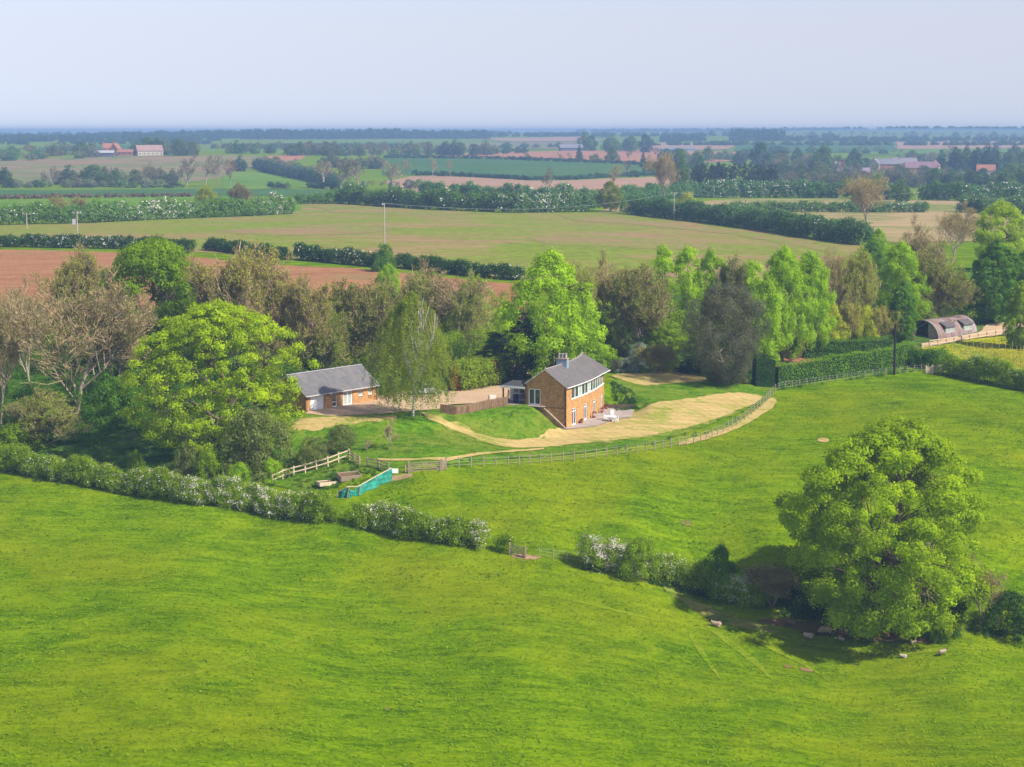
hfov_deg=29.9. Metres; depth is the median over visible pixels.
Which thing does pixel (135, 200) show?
young crop field
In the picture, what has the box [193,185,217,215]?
tree
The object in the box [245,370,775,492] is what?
rough lawn
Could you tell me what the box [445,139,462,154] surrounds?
tree
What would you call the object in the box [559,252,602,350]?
tree
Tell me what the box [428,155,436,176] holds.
bare tree
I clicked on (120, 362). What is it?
bare tree
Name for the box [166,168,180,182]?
tree
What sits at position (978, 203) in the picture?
hedge
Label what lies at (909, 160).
house
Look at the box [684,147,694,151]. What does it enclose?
house
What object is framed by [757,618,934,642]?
shaded mud
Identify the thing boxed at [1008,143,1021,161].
tree
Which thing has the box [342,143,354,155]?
tree
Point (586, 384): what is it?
window
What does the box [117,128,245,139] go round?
woodland
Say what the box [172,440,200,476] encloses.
bush
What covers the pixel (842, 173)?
tree
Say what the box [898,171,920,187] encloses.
tree
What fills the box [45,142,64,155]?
tree
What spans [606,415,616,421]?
garden table
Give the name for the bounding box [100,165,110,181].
tree
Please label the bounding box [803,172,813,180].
tree
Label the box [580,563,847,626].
nettles
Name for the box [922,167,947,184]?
tree
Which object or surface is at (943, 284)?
bare tree
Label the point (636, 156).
red far field
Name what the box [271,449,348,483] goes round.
rail fence
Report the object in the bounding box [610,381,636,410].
ground cover
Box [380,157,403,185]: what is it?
tree
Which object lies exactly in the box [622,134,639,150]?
tree
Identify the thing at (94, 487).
nettles
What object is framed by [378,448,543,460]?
worn path
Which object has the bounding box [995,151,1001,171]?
tree
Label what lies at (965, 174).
tree
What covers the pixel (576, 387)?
window
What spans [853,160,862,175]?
tree
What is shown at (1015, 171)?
tree
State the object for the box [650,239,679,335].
tree
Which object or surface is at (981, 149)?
tree
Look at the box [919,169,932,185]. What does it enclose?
tree
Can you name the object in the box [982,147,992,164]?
tree
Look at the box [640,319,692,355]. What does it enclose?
tree
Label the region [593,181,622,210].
tree
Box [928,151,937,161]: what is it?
bare tree
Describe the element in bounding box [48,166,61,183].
tree
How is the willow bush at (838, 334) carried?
on the woodland floor
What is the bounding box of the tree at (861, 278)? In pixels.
[830,237,883,337]
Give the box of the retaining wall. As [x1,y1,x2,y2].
[604,404,633,407]
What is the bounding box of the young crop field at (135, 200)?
[0,196,300,221]
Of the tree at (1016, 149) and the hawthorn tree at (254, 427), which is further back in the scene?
the tree at (1016, 149)
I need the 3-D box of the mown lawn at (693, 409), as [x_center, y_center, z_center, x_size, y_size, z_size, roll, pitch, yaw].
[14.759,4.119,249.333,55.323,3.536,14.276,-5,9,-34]
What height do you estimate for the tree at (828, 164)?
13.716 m
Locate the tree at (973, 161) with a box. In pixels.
[968,150,977,170]
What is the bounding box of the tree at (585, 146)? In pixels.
[576,131,593,150]
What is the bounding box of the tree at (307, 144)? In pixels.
[301,141,312,155]
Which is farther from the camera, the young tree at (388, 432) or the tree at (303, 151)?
the tree at (303, 151)
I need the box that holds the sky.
[0,0,1023,132]
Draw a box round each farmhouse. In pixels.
[102,142,115,149]
[110,142,121,155]
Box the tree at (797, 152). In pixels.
[789,147,803,161]
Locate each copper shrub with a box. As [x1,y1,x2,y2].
[447,366,460,390]
[491,360,499,384]
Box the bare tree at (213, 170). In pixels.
[209,155,224,185]
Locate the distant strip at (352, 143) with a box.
[269,142,396,147]
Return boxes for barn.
[94,150,114,156]
[117,149,134,155]
[134,145,163,155]
[558,144,582,150]
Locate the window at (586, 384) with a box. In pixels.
[585,382,587,393]
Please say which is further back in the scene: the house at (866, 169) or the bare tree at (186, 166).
the house at (866, 169)
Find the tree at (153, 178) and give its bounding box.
[149,169,170,182]
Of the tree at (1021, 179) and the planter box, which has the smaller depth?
the planter box
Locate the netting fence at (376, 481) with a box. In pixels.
[337,467,391,498]
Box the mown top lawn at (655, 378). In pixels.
[613,371,707,384]
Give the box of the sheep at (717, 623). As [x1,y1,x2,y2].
[709,620,721,626]
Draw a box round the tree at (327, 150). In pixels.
[321,141,334,155]
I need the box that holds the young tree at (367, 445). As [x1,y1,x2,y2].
[363,440,371,450]
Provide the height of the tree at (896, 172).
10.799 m
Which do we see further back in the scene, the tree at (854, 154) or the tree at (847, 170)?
the tree at (854, 154)
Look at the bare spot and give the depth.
244.94 m
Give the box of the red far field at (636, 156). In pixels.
[404,150,735,162]
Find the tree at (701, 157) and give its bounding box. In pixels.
[694,154,708,172]
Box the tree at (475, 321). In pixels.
[448,264,493,357]
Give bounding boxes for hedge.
[0,191,191,198]
[0,191,297,224]
[0,233,196,252]
[0,442,332,523]
[201,236,291,259]
[250,158,339,183]
[267,181,290,188]
[292,190,335,203]
[292,242,388,266]
[306,181,339,188]
[320,498,364,523]
[329,183,489,211]
[349,498,492,549]
[383,154,688,165]
[392,252,526,279]
[417,180,601,197]
[419,170,655,179]
[442,352,514,390]
[477,189,596,212]
[572,531,772,609]
[606,180,724,200]
[623,194,874,244]
[638,162,690,167]
[688,177,899,199]
[728,198,930,211]
[752,353,776,387]
[775,340,915,386]
[801,335,896,358]
[905,345,947,368]
[914,178,1023,200]
[937,350,1023,389]
[956,192,1023,216]
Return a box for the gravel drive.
[307,358,544,415]
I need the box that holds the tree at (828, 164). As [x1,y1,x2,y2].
[826,160,837,173]
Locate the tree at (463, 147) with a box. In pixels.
[455,142,467,154]
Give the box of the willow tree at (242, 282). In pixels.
[175,234,293,371]
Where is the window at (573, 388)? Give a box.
[572,387,574,398]
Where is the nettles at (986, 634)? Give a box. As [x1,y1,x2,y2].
[922,626,1023,643]
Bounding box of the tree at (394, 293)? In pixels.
[368,263,450,352]
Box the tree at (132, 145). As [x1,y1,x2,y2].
[127,140,140,148]
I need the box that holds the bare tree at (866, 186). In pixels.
[837,173,890,222]
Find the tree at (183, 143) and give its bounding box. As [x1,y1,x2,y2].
[174,140,189,155]
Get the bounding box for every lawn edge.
[281,415,397,434]
[417,392,766,448]
[612,372,710,385]
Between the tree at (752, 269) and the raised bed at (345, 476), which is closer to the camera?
the raised bed at (345, 476)
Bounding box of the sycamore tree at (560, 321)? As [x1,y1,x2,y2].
[490,247,607,378]
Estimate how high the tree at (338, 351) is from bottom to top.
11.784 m
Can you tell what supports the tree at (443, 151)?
on the ground at (998, 529)
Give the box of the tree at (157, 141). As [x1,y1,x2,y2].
[148,137,166,145]
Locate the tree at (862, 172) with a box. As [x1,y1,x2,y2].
[854,167,866,178]
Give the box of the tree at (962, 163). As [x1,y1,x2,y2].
[953,149,966,171]
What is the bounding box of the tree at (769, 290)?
[748,275,793,364]
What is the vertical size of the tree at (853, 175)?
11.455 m
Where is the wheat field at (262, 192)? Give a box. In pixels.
[0,188,330,195]
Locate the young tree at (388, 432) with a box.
[382,419,399,449]
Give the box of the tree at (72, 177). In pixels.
[68,175,77,186]
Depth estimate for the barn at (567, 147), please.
2003.96 m
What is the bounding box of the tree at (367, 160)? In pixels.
[362,155,372,168]
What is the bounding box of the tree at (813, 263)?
[784,249,837,350]
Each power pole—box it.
[72,211,80,232]
[382,203,384,243]
[671,192,676,219]
[893,324,895,374]
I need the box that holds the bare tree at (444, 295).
[399,257,508,357]
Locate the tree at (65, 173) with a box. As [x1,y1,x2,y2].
[56,164,79,182]
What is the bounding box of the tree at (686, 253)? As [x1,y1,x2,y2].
[669,243,704,336]
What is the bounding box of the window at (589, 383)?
[588,381,590,392]
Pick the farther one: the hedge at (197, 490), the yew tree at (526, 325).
the yew tree at (526, 325)
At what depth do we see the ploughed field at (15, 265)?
387.40 m
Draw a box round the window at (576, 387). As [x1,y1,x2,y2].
[575,385,578,397]
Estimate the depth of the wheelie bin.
248.78 m
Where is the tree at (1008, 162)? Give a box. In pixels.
[1002,150,1017,169]
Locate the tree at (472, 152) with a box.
[467,143,479,155]
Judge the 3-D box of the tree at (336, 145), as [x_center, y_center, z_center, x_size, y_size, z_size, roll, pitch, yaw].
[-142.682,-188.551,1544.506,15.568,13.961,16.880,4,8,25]
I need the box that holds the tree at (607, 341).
[573,309,614,349]
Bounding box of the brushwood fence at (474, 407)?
[440,397,507,414]
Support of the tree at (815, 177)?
on the ground at (998, 529)
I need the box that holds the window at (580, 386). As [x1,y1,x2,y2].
[579,384,581,395]
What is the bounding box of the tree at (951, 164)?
[946,153,954,170]
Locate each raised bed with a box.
[316,480,337,486]
[336,471,361,481]
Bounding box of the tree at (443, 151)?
[434,140,449,154]
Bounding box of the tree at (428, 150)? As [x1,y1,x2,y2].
[422,141,435,154]
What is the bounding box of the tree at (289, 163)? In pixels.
[284,158,295,166]
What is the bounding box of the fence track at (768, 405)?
[679,398,776,444]
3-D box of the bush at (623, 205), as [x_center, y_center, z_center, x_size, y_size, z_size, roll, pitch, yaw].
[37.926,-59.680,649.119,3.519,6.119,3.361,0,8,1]
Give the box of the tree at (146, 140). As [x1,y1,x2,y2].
[136,136,157,144]
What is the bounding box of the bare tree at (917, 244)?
[899,212,968,316]
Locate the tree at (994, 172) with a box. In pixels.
[990,168,999,178]
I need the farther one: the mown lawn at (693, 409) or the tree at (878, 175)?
the tree at (878, 175)
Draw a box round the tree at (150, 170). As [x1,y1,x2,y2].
[146,167,156,180]
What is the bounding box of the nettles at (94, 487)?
[0,469,474,547]
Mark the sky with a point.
(89, 66)
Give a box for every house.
[500,352,609,427]
[660,147,683,151]
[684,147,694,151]
[835,167,869,175]
[869,157,879,169]
[877,157,901,169]
[891,156,917,168]
[904,162,937,172]
[976,163,995,174]
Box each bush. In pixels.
[0,385,95,447]
[0,421,44,451]
[27,317,71,360]
[45,195,71,213]
[70,196,87,207]
[80,374,144,426]
[126,448,145,471]
[164,182,184,187]
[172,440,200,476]
[191,446,227,480]
[226,181,254,201]
[226,461,254,485]
[254,457,284,485]
[283,182,290,188]
[293,436,335,468]
[318,424,359,451]
[370,243,396,271]
[411,169,420,175]
[434,170,449,175]
[490,531,518,549]
[583,342,622,371]
[588,153,602,160]
[608,359,628,372]
[614,356,642,372]
[615,534,662,583]
[619,199,627,212]
[627,170,640,176]
[627,341,649,367]
[632,341,676,372]
[658,353,679,372]
[673,355,700,373]
[676,190,695,203]
[703,540,740,601]
[738,374,751,383]
[740,561,803,606]
[778,332,808,361]
[814,301,850,340]
[837,300,861,340]
[850,303,879,340]
[871,303,901,338]
[926,629,950,644]
[964,553,1008,628]
[970,589,1023,639]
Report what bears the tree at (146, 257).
on the woodland floor
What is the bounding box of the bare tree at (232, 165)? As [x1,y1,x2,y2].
[222,159,236,185]
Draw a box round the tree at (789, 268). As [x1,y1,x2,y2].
[754,245,817,363]
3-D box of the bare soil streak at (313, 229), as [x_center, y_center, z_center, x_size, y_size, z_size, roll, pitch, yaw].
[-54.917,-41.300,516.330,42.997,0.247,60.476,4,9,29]
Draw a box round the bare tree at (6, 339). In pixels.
[0,288,36,425]
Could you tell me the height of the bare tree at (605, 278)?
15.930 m
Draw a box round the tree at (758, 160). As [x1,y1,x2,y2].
[746,142,772,168]
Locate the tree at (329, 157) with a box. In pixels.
[325,153,337,167]
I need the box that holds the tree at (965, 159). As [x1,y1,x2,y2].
[957,149,969,170]
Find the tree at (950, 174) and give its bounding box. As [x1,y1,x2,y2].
[944,169,955,183]
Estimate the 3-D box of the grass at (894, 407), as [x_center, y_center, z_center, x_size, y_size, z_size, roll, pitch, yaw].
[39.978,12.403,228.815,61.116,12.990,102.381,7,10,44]
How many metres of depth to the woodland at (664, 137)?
2909.14 m
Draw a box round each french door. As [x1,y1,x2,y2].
[343,390,351,404]
[529,389,540,405]
[572,407,575,424]
[584,403,586,419]
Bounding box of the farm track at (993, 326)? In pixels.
[921,322,1023,346]
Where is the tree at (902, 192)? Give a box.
[890,178,913,201]
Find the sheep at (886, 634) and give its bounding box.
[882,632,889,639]
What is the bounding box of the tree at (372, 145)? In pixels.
[363,141,375,155]
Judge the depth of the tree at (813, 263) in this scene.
290.76 m
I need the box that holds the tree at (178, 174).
[176,167,185,183]
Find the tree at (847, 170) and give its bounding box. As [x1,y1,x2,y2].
[843,165,856,174]
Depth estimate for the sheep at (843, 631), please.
191.23 m
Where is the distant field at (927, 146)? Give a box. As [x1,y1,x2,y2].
[896,140,1023,148]
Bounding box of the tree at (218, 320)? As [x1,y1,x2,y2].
[116,299,323,458]
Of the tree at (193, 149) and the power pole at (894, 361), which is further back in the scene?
the tree at (193, 149)
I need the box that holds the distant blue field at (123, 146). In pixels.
[38,145,132,151]
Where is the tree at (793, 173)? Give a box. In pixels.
[788,172,799,179]
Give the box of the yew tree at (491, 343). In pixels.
[472,331,515,369]
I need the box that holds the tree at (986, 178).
[978,173,990,185]
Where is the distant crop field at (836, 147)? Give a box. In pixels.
[734,142,897,152]
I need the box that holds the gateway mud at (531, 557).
[512,554,538,558]
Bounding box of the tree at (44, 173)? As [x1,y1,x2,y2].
[40,170,48,179]
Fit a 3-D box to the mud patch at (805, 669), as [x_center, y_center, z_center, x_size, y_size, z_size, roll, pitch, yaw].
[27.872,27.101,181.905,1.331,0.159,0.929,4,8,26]
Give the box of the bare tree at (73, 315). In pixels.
[0,262,156,421]
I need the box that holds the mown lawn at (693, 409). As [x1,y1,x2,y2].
[422,392,761,447]
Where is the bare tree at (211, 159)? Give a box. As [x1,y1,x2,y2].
[199,154,217,185]
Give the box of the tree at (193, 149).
[186,141,201,155]
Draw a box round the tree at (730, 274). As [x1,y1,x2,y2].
[714,248,751,343]
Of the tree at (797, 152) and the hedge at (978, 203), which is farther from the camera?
the tree at (797, 152)
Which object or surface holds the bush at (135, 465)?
on the ground at (998, 529)
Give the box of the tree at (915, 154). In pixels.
[902,150,922,158]
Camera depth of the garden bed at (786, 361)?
290.71 m
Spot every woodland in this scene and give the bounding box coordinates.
[0,130,512,134]
[0,132,120,138]
[0,134,221,141]
[0,138,212,144]
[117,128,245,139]
[210,143,417,148]
[239,128,401,139]
[388,129,489,138]
[490,131,733,136]
[575,126,1023,132]
[644,140,1023,145]
[659,132,706,141]
[728,128,786,140]
[764,134,1023,141]
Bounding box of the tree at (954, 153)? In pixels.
[951,147,961,170]
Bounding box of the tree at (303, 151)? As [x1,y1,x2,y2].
[295,141,309,155]
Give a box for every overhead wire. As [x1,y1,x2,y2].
[85,203,381,217]
[387,192,673,208]
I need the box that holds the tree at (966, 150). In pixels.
[961,143,971,165]
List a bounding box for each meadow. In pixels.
[852,148,1023,154]
[922,336,1023,368]
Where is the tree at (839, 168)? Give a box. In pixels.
[833,161,843,170]
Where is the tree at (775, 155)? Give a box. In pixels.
[773,153,785,165]
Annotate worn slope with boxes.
[662,581,780,632]
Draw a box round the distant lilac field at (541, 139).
[487,136,598,140]
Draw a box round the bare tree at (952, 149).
[944,144,955,153]
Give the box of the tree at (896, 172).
[891,169,899,185]
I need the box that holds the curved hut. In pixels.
[913,315,977,338]
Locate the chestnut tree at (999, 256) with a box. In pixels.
[966,238,1023,323]
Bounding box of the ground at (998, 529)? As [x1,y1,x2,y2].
[0,129,1023,766]
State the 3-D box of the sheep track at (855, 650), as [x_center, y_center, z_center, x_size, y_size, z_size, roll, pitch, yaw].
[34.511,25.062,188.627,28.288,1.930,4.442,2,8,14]
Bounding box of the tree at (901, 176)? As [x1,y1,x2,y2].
[892,172,904,185]
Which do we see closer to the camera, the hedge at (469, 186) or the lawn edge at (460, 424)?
the lawn edge at (460, 424)
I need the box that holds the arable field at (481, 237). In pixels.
[0,203,860,285]
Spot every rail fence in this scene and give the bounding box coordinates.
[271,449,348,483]
[348,450,359,465]
[366,457,388,469]
[929,328,1014,346]
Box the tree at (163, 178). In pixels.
[157,171,169,182]
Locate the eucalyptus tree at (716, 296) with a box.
[675,279,772,386]
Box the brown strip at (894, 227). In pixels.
[801,214,1022,242]
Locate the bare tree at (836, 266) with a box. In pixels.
[816,247,858,310]
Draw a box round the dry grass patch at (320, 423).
[292,415,396,430]
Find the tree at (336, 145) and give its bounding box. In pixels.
[330,141,344,155]
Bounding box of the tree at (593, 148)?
[585,135,597,150]
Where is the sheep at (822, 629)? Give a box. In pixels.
[816,626,831,635]
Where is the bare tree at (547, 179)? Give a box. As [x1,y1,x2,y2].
[541,167,552,187]
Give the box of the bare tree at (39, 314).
[1,274,50,385]
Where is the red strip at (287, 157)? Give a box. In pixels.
[260,155,305,160]
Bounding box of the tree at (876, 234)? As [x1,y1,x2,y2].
[864,227,889,268]
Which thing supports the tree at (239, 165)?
on the hill pasture
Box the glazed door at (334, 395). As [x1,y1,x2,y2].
[332,393,336,406]
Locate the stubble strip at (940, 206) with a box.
[598,199,993,215]
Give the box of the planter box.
[488,395,495,399]
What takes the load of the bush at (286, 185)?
on the ground at (998, 529)
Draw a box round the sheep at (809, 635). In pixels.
[801,631,813,638]
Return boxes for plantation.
[689,162,778,184]
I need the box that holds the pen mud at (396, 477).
[391,474,412,480]
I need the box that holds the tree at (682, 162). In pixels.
[669,149,692,184]
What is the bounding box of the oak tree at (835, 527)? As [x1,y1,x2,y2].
[772,413,997,642]
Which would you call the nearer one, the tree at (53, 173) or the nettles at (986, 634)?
the nettles at (986, 634)
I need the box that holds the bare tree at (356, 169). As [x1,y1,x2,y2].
[336,157,365,184]
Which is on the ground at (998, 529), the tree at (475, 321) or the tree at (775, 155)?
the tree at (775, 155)
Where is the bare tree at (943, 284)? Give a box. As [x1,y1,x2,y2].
[905,246,984,326]
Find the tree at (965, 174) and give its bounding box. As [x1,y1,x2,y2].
[960,168,978,180]
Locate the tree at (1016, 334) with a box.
[1001,279,1023,347]
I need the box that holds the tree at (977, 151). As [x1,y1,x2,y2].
[972,147,981,171]
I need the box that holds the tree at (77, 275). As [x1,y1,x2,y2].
[29,235,112,343]
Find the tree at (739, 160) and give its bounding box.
[729,150,747,164]
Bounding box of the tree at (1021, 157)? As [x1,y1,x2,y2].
[1016,149,1023,168]
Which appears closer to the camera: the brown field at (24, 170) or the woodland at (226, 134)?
the brown field at (24, 170)
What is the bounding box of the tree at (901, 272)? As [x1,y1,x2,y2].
[872,240,932,325]
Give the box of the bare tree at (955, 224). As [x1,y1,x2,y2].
[931,199,980,259]
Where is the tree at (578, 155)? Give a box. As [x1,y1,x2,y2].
[575,146,584,160]
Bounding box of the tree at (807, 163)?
[803,152,811,166]
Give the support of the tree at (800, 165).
on the ground at (998, 529)
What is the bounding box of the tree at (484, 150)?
[478,140,495,154]
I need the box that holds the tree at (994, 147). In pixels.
[987,145,1002,159]
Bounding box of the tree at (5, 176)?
[0,167,14,187]
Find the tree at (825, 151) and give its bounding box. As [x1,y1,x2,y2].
[808,145,840,166]
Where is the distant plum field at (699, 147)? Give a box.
[645,143,733,149]
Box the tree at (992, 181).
[987,175,998,184]
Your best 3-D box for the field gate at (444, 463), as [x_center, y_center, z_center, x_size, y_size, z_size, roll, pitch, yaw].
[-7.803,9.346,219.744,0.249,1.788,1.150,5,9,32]
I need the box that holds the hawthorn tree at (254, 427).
[218,407,297,485]
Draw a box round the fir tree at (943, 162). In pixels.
[938,150,946,169]
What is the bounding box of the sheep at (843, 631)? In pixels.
[836,628,848,633]
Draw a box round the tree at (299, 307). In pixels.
[261,267,335,373]
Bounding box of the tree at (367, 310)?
[320,278,395,373]
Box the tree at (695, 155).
[689,152,704,168]
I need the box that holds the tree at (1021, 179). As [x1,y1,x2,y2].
[1014,169,1023,183]
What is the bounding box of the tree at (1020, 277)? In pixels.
[999,249,1023,309]
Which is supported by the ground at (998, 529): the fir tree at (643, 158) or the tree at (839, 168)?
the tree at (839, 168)
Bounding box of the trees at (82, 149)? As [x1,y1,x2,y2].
[0,131,1022,188]
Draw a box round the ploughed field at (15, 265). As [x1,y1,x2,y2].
[0,250,525,320]
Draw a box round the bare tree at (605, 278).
[587,247,655,348]
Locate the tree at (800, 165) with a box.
[793,160,805,173]
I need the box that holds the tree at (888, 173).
[883,168,893,182]
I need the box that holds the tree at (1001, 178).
[994,173,1005,185]
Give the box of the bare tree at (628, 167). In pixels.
[623,161,631,174]
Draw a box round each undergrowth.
[0,307,313,449]
[296,288,764,375]
[758,261,1023,351]
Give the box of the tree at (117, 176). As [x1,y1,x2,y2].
[106,167,128,186]
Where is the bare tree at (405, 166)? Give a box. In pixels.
[402,157,412,175]
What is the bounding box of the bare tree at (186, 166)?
[178,153,198,186]
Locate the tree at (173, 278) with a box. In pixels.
[152,246,199,314]
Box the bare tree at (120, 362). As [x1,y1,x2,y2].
[83,286,161,388]
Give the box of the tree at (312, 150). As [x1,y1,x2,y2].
[306,140,318,154]
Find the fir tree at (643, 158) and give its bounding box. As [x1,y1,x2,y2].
[639,152,645,166]
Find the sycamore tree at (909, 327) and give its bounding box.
[889,281,917,344]
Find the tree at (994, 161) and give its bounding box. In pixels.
[989,152,999,171]
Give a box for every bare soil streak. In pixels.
[217,223,404,235]
[305,204,471,215]
[525,231,724,249]
[559,215,835,249]
[648,259,805,279]
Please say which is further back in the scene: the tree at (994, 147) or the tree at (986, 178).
the tree at (994, 147)
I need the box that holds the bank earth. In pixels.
[658,573,724,593]
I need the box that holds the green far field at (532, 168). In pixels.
[382,158,691,179]
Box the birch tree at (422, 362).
[362,290,463,419]
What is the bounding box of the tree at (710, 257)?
[691,245,727,330]
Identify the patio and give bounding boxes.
[558,408,633,428]
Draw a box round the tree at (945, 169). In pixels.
[940,165,953,173]
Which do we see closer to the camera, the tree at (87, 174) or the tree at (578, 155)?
the tree at (87, 174)
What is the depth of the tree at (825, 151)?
1379.86 m
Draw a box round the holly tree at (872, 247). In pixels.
[863,237,883,274]
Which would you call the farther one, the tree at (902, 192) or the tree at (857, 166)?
the tree at (857, 166)
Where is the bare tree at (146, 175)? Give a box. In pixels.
[141,161,155,184]
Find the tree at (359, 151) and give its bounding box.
[353,142,366,155]
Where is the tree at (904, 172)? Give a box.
[895,167,911,174]
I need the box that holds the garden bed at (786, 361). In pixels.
[775,358,814,365]
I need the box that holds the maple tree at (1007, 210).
[972,199,1023,269]
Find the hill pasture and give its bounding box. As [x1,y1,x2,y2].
[221,171,307,188]
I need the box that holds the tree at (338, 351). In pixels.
[293,298,353,369]
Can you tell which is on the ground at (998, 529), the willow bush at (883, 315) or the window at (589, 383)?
the willow bush at (883, 315)
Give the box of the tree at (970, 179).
[964,170,981,186]
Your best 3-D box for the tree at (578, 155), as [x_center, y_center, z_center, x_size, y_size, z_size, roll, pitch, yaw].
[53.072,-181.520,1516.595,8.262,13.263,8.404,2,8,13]
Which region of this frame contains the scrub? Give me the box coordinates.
[777,576,968,626]
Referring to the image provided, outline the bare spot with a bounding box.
[818,437,828,441]
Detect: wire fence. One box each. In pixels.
[458,387,772,467]
[539,547,580,563]
[775,363,928,389]
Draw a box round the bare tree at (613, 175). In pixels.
[606,163,625,181]
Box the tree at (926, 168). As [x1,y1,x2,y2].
[915,166,930,176]
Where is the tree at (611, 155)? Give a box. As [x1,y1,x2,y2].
[604,146,620,160]
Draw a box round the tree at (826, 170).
[806,162,834,176]
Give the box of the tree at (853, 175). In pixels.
[843,170,858,181]
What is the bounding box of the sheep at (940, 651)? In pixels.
[938,648,947,655]
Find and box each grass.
[274,387,766,475]
[290,459,381,489]
[365,378,1023,611]
[447,410,743,464]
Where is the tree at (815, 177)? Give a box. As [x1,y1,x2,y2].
[807,168,827,182]
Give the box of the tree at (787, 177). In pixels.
[782,172,793,180]
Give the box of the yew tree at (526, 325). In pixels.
[490,310,557,383]
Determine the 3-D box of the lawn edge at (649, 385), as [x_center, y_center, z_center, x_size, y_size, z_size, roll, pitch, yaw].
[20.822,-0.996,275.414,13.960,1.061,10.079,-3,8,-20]
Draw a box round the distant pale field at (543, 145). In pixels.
[436,142,574,149]
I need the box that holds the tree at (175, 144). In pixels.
[170,138,184,155]
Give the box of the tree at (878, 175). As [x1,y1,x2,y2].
[870,173,888,183]
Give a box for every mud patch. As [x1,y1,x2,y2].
[680,519,692,525]
[799,667,812,671]
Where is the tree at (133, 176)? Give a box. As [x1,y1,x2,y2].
[125,169,143,184]
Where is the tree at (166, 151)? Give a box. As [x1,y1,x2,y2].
[160,139,171,154]
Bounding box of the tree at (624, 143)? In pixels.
[620,137,632,150]
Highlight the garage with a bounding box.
[272,364,379,411]
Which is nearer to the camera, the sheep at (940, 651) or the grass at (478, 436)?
the sheep at (940, 651)
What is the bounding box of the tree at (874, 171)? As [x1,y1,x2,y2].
[865,168,875,180]
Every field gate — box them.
[408,459,441,472]
[442,457,446,469]
[509,542,525,557]
[925,365,932,373]
[932,365,940,372]
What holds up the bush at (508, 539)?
on the ground at (998, 529)
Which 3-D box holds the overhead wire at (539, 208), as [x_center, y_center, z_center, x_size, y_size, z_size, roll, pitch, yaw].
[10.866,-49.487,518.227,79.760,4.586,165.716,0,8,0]
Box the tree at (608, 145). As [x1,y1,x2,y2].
[603,133,623,151]
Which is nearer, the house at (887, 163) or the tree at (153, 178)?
the tree at (153, 178)
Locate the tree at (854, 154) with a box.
[844,147,863,164]
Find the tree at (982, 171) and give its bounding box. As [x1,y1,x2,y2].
[974,168,992,179]
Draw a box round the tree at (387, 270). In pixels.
[374,262,400,292]
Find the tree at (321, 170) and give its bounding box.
[314,159,335,187]
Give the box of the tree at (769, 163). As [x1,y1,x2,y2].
[762,159,776,167]
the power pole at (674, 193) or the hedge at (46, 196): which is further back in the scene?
the hedge at (46, 196)
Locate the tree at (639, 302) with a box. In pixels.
[602,260,677,357]
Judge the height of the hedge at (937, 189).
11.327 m
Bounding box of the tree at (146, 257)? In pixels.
[91,233,214,371]
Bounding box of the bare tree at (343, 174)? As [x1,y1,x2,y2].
[334,158,351,187]
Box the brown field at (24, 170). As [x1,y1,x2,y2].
[0,155,293,183]
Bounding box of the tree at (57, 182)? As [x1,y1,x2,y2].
[51,171,61,183]
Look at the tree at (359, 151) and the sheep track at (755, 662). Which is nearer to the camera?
the sheep track at (755, 662)
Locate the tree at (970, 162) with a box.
[965,151,975,170]
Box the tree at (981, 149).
[979,142,993,157]
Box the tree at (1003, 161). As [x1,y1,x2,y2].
[999,152,1006,169]
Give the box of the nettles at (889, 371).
[778,366,925,390]
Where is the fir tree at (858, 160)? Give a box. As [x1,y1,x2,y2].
[853,153,863,166]
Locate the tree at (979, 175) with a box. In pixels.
[975,174,984,186]
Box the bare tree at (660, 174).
[642,151,681,196]
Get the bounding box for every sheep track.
[175,630,319,678]
[512,591,674,622]
[688,630,719,678]
[704,623,774,680]
[737,630,831,682]
[755,630,1009,654]
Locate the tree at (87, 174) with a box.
[75,164,106,186]
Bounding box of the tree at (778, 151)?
[770,149,787,158]
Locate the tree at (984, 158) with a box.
[979,151,989,164]
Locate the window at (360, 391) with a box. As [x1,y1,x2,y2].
[358,389,362,395]
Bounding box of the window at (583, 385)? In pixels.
[582,383,584,394]
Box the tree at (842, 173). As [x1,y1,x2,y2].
[834,170,845,179]
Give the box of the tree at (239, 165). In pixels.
[233,154,248,170]
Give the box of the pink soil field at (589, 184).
[386,176,703,192]
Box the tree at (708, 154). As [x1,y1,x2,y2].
[701,146,719,160]
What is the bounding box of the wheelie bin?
[513,394,518,401]
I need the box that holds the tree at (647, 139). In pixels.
[636,134,655,152]
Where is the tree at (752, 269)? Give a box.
[726,257,764,348]
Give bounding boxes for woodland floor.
[0,268,1023,476]
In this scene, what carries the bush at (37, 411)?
on the woodland floor
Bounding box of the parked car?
[411,384,440,393]
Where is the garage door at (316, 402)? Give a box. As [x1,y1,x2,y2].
[310,395,323,409]
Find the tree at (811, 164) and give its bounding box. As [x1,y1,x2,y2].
[807,161,817,171]
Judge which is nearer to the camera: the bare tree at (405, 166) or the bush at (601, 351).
the bush at (601, 351)
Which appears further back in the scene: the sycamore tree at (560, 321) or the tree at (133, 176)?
the tree at (133, 176)
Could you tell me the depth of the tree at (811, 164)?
1266.00 m
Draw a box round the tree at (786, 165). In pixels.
[776,159,796,176]
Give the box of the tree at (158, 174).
[153,166,164,179]
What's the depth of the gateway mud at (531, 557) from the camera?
200.77 m
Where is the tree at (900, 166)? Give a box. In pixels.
[892,163,905,175]
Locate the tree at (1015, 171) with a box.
[996,162,1023,179]
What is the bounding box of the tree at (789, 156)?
[783,153,791,161]

